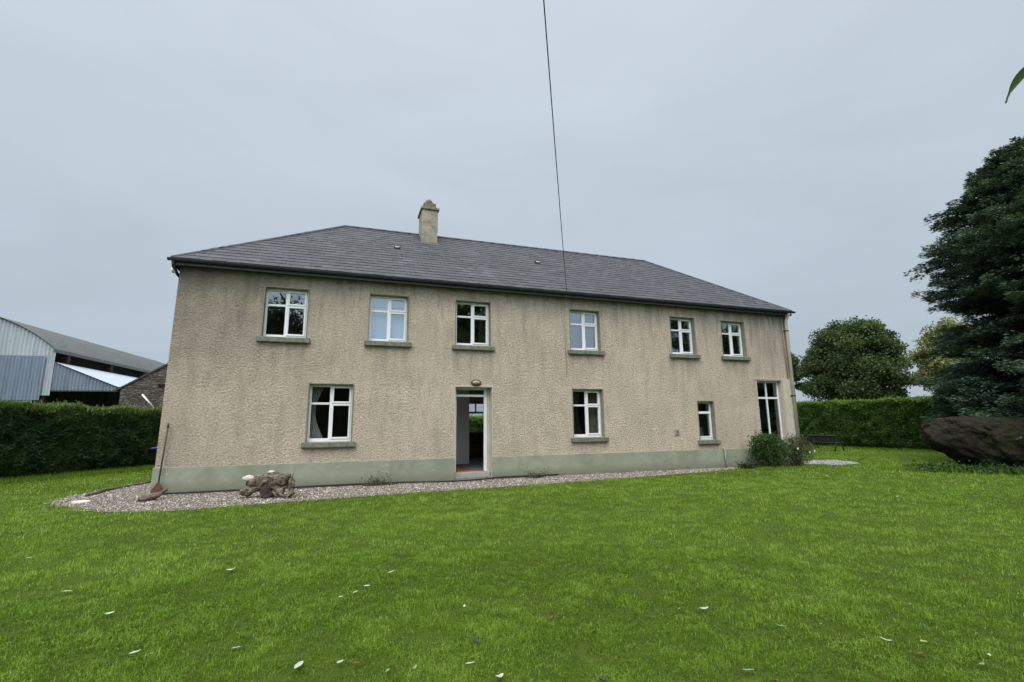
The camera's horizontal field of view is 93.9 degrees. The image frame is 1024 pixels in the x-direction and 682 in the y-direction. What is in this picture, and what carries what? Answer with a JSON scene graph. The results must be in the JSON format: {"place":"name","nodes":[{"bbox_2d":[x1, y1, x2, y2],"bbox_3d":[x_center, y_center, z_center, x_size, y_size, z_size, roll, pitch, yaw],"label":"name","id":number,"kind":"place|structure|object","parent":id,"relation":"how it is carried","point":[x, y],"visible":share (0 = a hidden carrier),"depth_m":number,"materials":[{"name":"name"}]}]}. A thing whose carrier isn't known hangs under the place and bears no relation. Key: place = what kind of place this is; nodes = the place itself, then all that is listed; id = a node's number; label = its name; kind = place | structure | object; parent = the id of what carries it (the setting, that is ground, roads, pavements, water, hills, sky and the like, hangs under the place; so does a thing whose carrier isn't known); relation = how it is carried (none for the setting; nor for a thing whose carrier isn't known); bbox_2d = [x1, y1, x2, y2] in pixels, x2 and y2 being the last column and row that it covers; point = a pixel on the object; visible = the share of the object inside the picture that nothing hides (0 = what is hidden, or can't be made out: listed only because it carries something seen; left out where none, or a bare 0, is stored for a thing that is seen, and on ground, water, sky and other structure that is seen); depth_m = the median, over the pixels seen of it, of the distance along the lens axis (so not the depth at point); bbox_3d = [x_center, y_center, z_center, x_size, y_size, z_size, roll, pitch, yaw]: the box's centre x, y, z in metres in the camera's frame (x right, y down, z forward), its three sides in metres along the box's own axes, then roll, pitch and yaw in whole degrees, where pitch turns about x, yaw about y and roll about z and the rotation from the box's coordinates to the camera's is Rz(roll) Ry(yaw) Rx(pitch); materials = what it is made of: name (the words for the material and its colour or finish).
{"place":"outdoors","nodes":[
{"label":"outdoors","id":0,"kind":"place"},
{"bbox_2d":[0,317,164,412],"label":"barn","id":1,"kind":"structure","parent":0,"point":[37,364],"depth_m":20.61,"materials":[{"name":"metal"}]},
{"bbox_2d":[456,463,482,469],"bbox_3d":[-1.154,4.063,15.505,0.930,0.015,2.050,3,-10,-19],"label":"door mat","id":2,"kind":"object","parent":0,"point":[478,466],"depth_m":15.42,"materials":[{"name":"fabric"}]},
{"bbox_2d":[0,447,1023,681],"bbox_3d":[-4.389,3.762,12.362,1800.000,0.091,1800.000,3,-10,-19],"label":"ground","id":3,"kind":"structure","parent":0,"point":[582,650],"depth_m":4.77,"materials":[{"name":"green plant"}]},
{"bbox_2d":[0,465,154,484],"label":"long grass","id":4,"kind":"structure","parent":3,"relation":"on","point":[7,480],"depth_m":15.45,"materials":[{"name":"green plant"}]},
{"bbox_2d":[0,398,161,481],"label":"conifer hedge","id":5,"kind":"object","parent":3,"relation":"on","point":[41,438],"visible":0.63,"depth_m":15.79,"materials":[{"name":"green plant"}]},
{"bbox_2d":[83,481,150,496],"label":"edging kerb","id":6,"kind":"structure","parent":3,"relation":"on","point":[107,489],"depth_m":12.08,"materials":[{"name":"grey concrete"}]},
{"bbox_2d":[113,363,167,407],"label":"stone outbuilding","id":7,"kind":"structure","parent":3,"relation":"on","point":[150,386],"depth_m":20.53,"materials":[{"name":"grey stone"}]},
{"bbox_2d":[142,394,153,407],"bbox_3d":[-14.866,3.564,19.688,0.395,2.739,0.829,-4,-10,20],"label":"white post","id":8,"kind":"object","parent":3,"relation":"on","point":[148,401],"visible":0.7,"depth_m":19.63,"materials":[{"name":"paint"}]},
{"bbox_2d":[294,661,302,668],"bbox_3d":[-1.345,2.043,3.021,0.035,0.009,0.084,8,-2,14],"label":"fallen leaf","id":9,"kind":"object","parent":3,"relation":"on","point":[298,664],"visible":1,"depth_m":3.02,"materials":[{"name":"white plant"}]},
{"bbox_2d":[51,468,731,511],"bbox_3d":[-0.980,3.776,12.690,19.004,0.001,6.735,0,-10,-4],"label":"gravel border","id":10,"kind":"object","parent":3,"relation":"on","point":[313,493],"visible":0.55,"depth_m":10.94,"materials":[{"name":"grey gravel"}]},
{"bbox_2d":[70,500,90,503],"bbox_3d":[-9.020,3.371,10.009,0.347,0.087,0.191,3,-10,-19],"label":"stone","id":11,"kind":"object","parent":10,"relation":"on","point":[80,501],"visible":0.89,"depth_m":9.96,"materials":[{"name":"white stone"}]},
{"bbox_2d":[136,488,167,501],"bbox_3d":[-7.713,3.313,10.274,0.172,0.248,0.573,-10,-13,43],"label":"log","id":12,"kind":"object","parent":10,"relation":"on","point":[144,497],"visible":0.99,"depth_m":10.18,"materials":[{"name":"brown wood"}]},
{"bbox_2d":[150,423,169,492],"bbox_3d":[-8.149,2.703,11.130,0.260,1.561,0.098,3,-10,-19],"label":"shovel","id":13,"kind":"object","parent":10,"relation":"on","point":[157,487],"visible":0.93,"depth_m":11.04,"materials":[{"name":"brown metal"}]},
{"bbox_2d":[238,472,294,498],"bbox_3d":[-5.377,3.225,10.544,1.216,0.640,0.398,-1,-10,-1],"label":"driftwood stump","id":14,"kind":"object","parent":10,"relation":"on","point":[263,485],"visible":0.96,"depth_m":10.45,"materials":[{"name":"brown wood"}]},
{"bbox_2d":[243,475,253,481],"bbox_3d":[-5.800,3.026,10.538,0.233,0.136,0.163,3,-10,-19],"label":"stone","id":15,"kind":"object","parent":14,"relation":"on","point":[246,478],"visible":0.98,"depth_m":10.49,"materials":[{"name":"white stone"}]},
{"bbox_2d":[165,474,558,493],"bbox_3d":[-3.347,3.706,12.431,10.116,0.040,0.432,3,-10,-19],"label":"kerb","id":16,"kind":"object","parent":10,"relation":"on","point":[359,484],"visible":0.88,"depth_m":12.40,"materials":[{"name":"grey concrete"}]},
{"bbox_2d":[359,471,395,485],"bbox_3d":[-3.489,3.585,12.500,1.005,0.402,0.524,6,-12,-33],"label":"weed clump","id":17,"kind":"object","parent":10,"relation":"on","point":[379,483],"visible":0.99,"depth_m":12.42,"materials":[{"name":"green plant"}]},
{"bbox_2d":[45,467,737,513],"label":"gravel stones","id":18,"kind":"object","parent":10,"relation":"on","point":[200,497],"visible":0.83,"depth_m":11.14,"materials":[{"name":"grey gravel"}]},
{"bbox_2d":[523,467,550,478],"bbox_3d":[0.696,3.804,13.860,0.840,0.345,0.512,3,-10,-19],"label":"weed clump","id":19,"kind":"object","parent":10,"relation":"on","point":[539,475],"visible":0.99,"depth_m":13.79,"materials":[{"name":"green plant"}]},
{"bbox_2d":[469,414,482,430],"bbox_3d":[1.207,5.524,29.480,30.298,2.409,1.913,3,-11,-20],"label":"hedge","id":20,"kind":"object","parent":3,"relation":"on","point":[475,421],"visible":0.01,"depth_m":27.78,"materials":[{"name":"green plant"}]},
{"bbox_2d":[150,199,802,494],"bbox_3d":[-0.078,-0.174,18.386,20.230,9.830,7.826,3,-10,-19],"label":"farmhouse","id":21,"kind":"object","parent":3,"relation":"on","point":[268,334],"visible":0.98,"depth_m":14.25,"materials":[{"name":"paint"}]},
{"bbox_2d":[256,286,309,343],"bbox_3d":[-5.988,-0.680,12.675,1.270,1.492,0.350,3,-10,-19],"label":"window","id":22,"kind":"structure","parent":21,"relation":"in","point":[286,338],"depth_m":12.70,"materials":[{"name":"white plastic"}]},
{"bbox_2d":[309,387,323,438],"bbox_3d":[-5.230,1.989,12.771,0.470,1.750,0.056,3,-10,-19],"label":"curtain","id":23,"kind":"object","parent":21,"relation":"hanging from","point":[314,428],"visible":0.43,"depth_m":12.75,"materials":[{"name":"fabric"}]},
{"bbox_2d":[301,383,354,447],"bbox_3d":[-4.795,1.952,12.623,1.315,1.662,0.350,3,-10,-19],"label":"window","id":24,"kind":"structure","parent":21,"relation":"in","point":[331,441],"depth_m":12.64,"materials":[{"name":"white plastic"}]},
{"bbox_2d":[371,298,403,338],"bbox_3d":[-3.564,-0.616,13.755,1.035,1.325,0.016,3,-10,-19],"label":"roller blind","id":25,"kind":"object","parent":21,"relation":"attached to","point":[378,325],"depth_m":13.74,"materials":[{"name":"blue fabric"}]},
{"bbox_2d":[364,293,411,346],"bbox_3d":[-3.489,-0.571,13.528,1.275,1.497,0.350,3,-10,-19],"label":"window","id":26,"kind":"structure","parent":21,"relation":"in","point":[389,342],"depth_m":13.57,"materials":[{"name":"white plastic"}]},
{"bbox_2d":[452,299,494,350],"bbox_3d":[-1.177,-0.454,14.314,1.275,1.507,0.350,3,-10,-19],"label":"window","id":27,"kind":"structure","parent":21,"relation":"in","point":[486,346],"depth_m":14.37,"materials":[{"name":"white plastic"}]},
{"bbox_2d":[469,402,482,432],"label":"window","id":28,"kind":"structure","parent":21,"relation":"in","point":[475,412],"depth_m":20.92,"materials":[{"name":"white plastic"}]},
{"bbox_2d":[479,306,485,342],"bbox_3d":[-0.870,-0.409,14.719,0.310,1.550,0.056,3,-10,-19],"label":"curtain","id":29,"kind":"object","parent":21,"relation":"hanging from","point":[482,328],"visible":0.41,"depth_m":14.71,"materials":[{"name":"brown fabric"}]},
{"bbox_2d":[543,0,566,292],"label":"overhead cable","id":30,"kind":"object","parent":21,"relation":"attached to","point":[553,127],"visible":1,"depth_m":8.15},
{"bbox_2d":[573,392,582,433],"bbox_3d":[2.042,2.342,15.246,0.450,1.750,0.056,3,-10,-19],"label":"curtain","id":31,"kind":"object","parent":21,"relation":"hanging from","point":[577,428],"visible":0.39,"depth_m":15.23,"materials":[{"name":"brown fabric"}]},
{"bbox_2d":[570,313,594,347],"bbox_3d":[2.261,-0.324,15.735,1.045,1.305,0.016,3,-10,-19],"label":"roller blind","id":32,"kind":"object","parent":21,"relation":"attached to","point":[575,333],"visible":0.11,"depth_m":15.74,"materials":[{"name":"white fabric"}]},
{"bbox_2d":[568,309,604,354],"bbox_3d":[2.336,-0.276,15.508,1.285,1.482,0.350,3,-10,-19],"label":"window","id":33,"kind":"structure","parent":21,"relation":"in","point":[597,350],"depth_m":15.60,"materials":[{"name":"white plastic"}]},
{"bbox_2d":[571,388,608,441],"bbox_3d":[2.374,2.327,15.058,1.275,1.647,0.350,3,-10,-19],"label":"window","id":34,"kind":"structure","parent":21,"relation":"in","point":[588,437],"depth_m":15.14,"materials":[{"name":"white plastic"}]},
{"bbox_2d":[588,393,597,432],"bbox_3d":[2.591,2.369,15.432,0.500,1.750,0.056,3,-10,-19],"label":"curtain","id":35,"kind":"object","parent":21,"relation":"hanging from","point":[593,416],"visible":0.58,"depth_m":15.45,"materials":[{"name":"brown fabric"}]},
{"bbox_2d":[669,316,700,358],"bbox_3d":[5.937,-0.111,16.735,1.230,1.472,0.350,3,-10,-19],"label":"window","id":36,"kind":"structure","parent":21,"relation":"in","point":[692,354],"depth_m":16.83,"materials":[{"name":"white plastic"}]},
{"bbox_2d":[697,401,720,443],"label":"window","id":37,"kind":"structure","parent":21,"relation":"in","point":[712,439],"depth_m":16.54,"materials":[{"name":"white plastic"}]},
{"bbox_2d":[720,320,750,360],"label":"window","id":38,"kind":"structure","parent":21,"relation":"in","point":[742,356],"depth_m":17.55,"materials":[{"name":"white plastic"}]},
{"bbox_2d":[756,380,788,447],"bbox_3d":[9.412,2.729,17.490,1.214,2.582,0.262,3,-10,-19],"label":"window","id":39,"kind":"structure","parent":21,"relation":"in","point":[778,384],"depth_m":17.65,"materials":[{"name":"white plastic"}]},
{"bbox_2d":[734,457,763,468],"bbox_3d":[8.026,4.093,16.123,1.087,0.415,0.591,3,-10,-19],"label":"weed clump","id":40,"kind":"object","parent":3,"relation":"on","point":[746,465],"visible":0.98,"depth_m":16.03,"materials":[{"name":"green plant"}]},
{"bbox_2d":[745,430,791,467],"bbox_3d":[8.713,3.655,16.192,1.456,1.297,1.370,9,-13,-43],"label":"shrub","id":41,"kind":"object","parent":3,"relation":"on","point":[774,449],"visible":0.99,"depth_m":15.94,"materials":[{"name":"green plant"}]},
{"bbox_2d":[791,352,804,389],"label":"broadleaf tree","id":42,"kind":"object","parent":3,"relation":"on","point":[795,363],"visible":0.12,"depth_m":42.66,"materials":[{"name":"green plant"}]},
{"bbox_2d":[782,430,817,465],"bbox_3d":[9.805,3.714,16.551,1.279,1.245,1.439,-9,-13,39],"label":"rose bush","id":43,"kind":"object","parent":3,"relation":"on","point":[796,452],"visible":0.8,"depth_m":16.46,"materials":[{"name":"green plant"}]},
{"bbox_2d":[808,435,843,451],"bbox_3d":[16.497,5.355,25.150,0.693,0.824,1.550,3,-10,-19],"label":"bench","id":44,"kind":"object","parent":3,"relation":"on","point":[828,439],"visible":0.94,"depth_m":24.95,"materials":[{"name":"paint"}]},
{"bbox_2d":[793,315,916,401],"bbox_3d":[27.590,2.986,38.268,8.805,9.975,8.566,3,-10,-19],"label":"broadleaf tree","id":45,"kind":"object","parent":3,"relation":"on","point":[862,358],"visible":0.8,"depth_m":36.45,"materials":[{"name":"green plant"}]},
{"bbox_2d":[796,394,966,450],"bbox_3d":[20.849,4.236,25.142,2.212,3.006,25.635,3,-11,-20],"label":"broadleaf hedge","id":46,"kind":"object","parent":3,"relation":"on","point":[887,422],"visible":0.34,"depth_m":26.22,"materials":[{"name":"green plant"}]},
{"bbox_2d":[903,316,984,394],"bbox_3d":[23.478,2.194,25.471,3.438,7.212,3.514,3,-10,-19],"label":"yellow green tree","id":47,"kind":"object","parent":3,"relation":"on","point":[919,358],"visible":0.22,"depth_m":25.83,"materials":[{"name":"green plant"}]},
{"bbox_2d":[868,462,1023,475],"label":"long grass","id":48,"kind":"structure","parent":3,"relation":"on","point":[902,468],"depth_m":14.39,"materials":[{"name":"green plant"}]},
{"bbox_2d":[900,459,1023,474],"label":"ivy ground cover","id":49,"kind":"object","parent":3,"relation":"on","point":[930,465],"visible":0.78,"depth_m":13.95,"materials":[{"name":"green plant"}]},
{"bbox_2d":[903,136,1023,444],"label":"conifer","id":50,"kind":"object","parent":3,"relation":"on","point":[983,257],"visible":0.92,"depth_m":16.97,"materials":[{"name":"green plant"}]},
{"bbox_2d":[921,416,1023,467],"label":"boulder","id":51,"kind":"object","parent":3,"relation":"on","point":[990,440],"visible":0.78,"depth_m":14.20,"materials":[{"name":"stone"}]},
{"bbox_2d":[1005,67,1023,102],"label":"overhanging tree","id":52,"kind":"object","parent":3,"relation":"on","point":[1018,78],"visible":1,"depth_m":2.00,"materials":[{"name":"green plant"}]},
{"label":"gravel patch","id":53,"kind":"structure","parent":3,"relation":"on","visible":0},
{"bbox_2d":[804,460,859,464],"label":"white chippings","id":54,"kind":"object","parent":53,"relation":"on","point":[832,462],"visible":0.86,"depth_m":17.66,"materials":[{"name":"white gravel"}]},
{"bbox_2d":[0,0,1023,415],"label":"sky","id":55,"kind":"structure","parent":0,"point":[794,155],"materials":[{"name":"grey"}]},
{"bbox_2d":[755,463,830,469],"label":"long grass","id":56,"kind":"structure","parent":0,"point":[820,465],"depth_m":15.66,"materials":[{"name":"green plant"}]},
{"bbox_2d":[804,447,844,451],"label":"long grass","id":57,"kind":"structure","parent":0,"point":[822,450],"depth_m":24.58,"materials":[{"name":"green plant"}]},
{"bbox_2d":[802,444,941,452],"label":"long grass","id":58,"kind":"structure","parent":0,"point":[872,448],"depth_m":25.43,"materials":[{"name":"green plant"}]}
]}

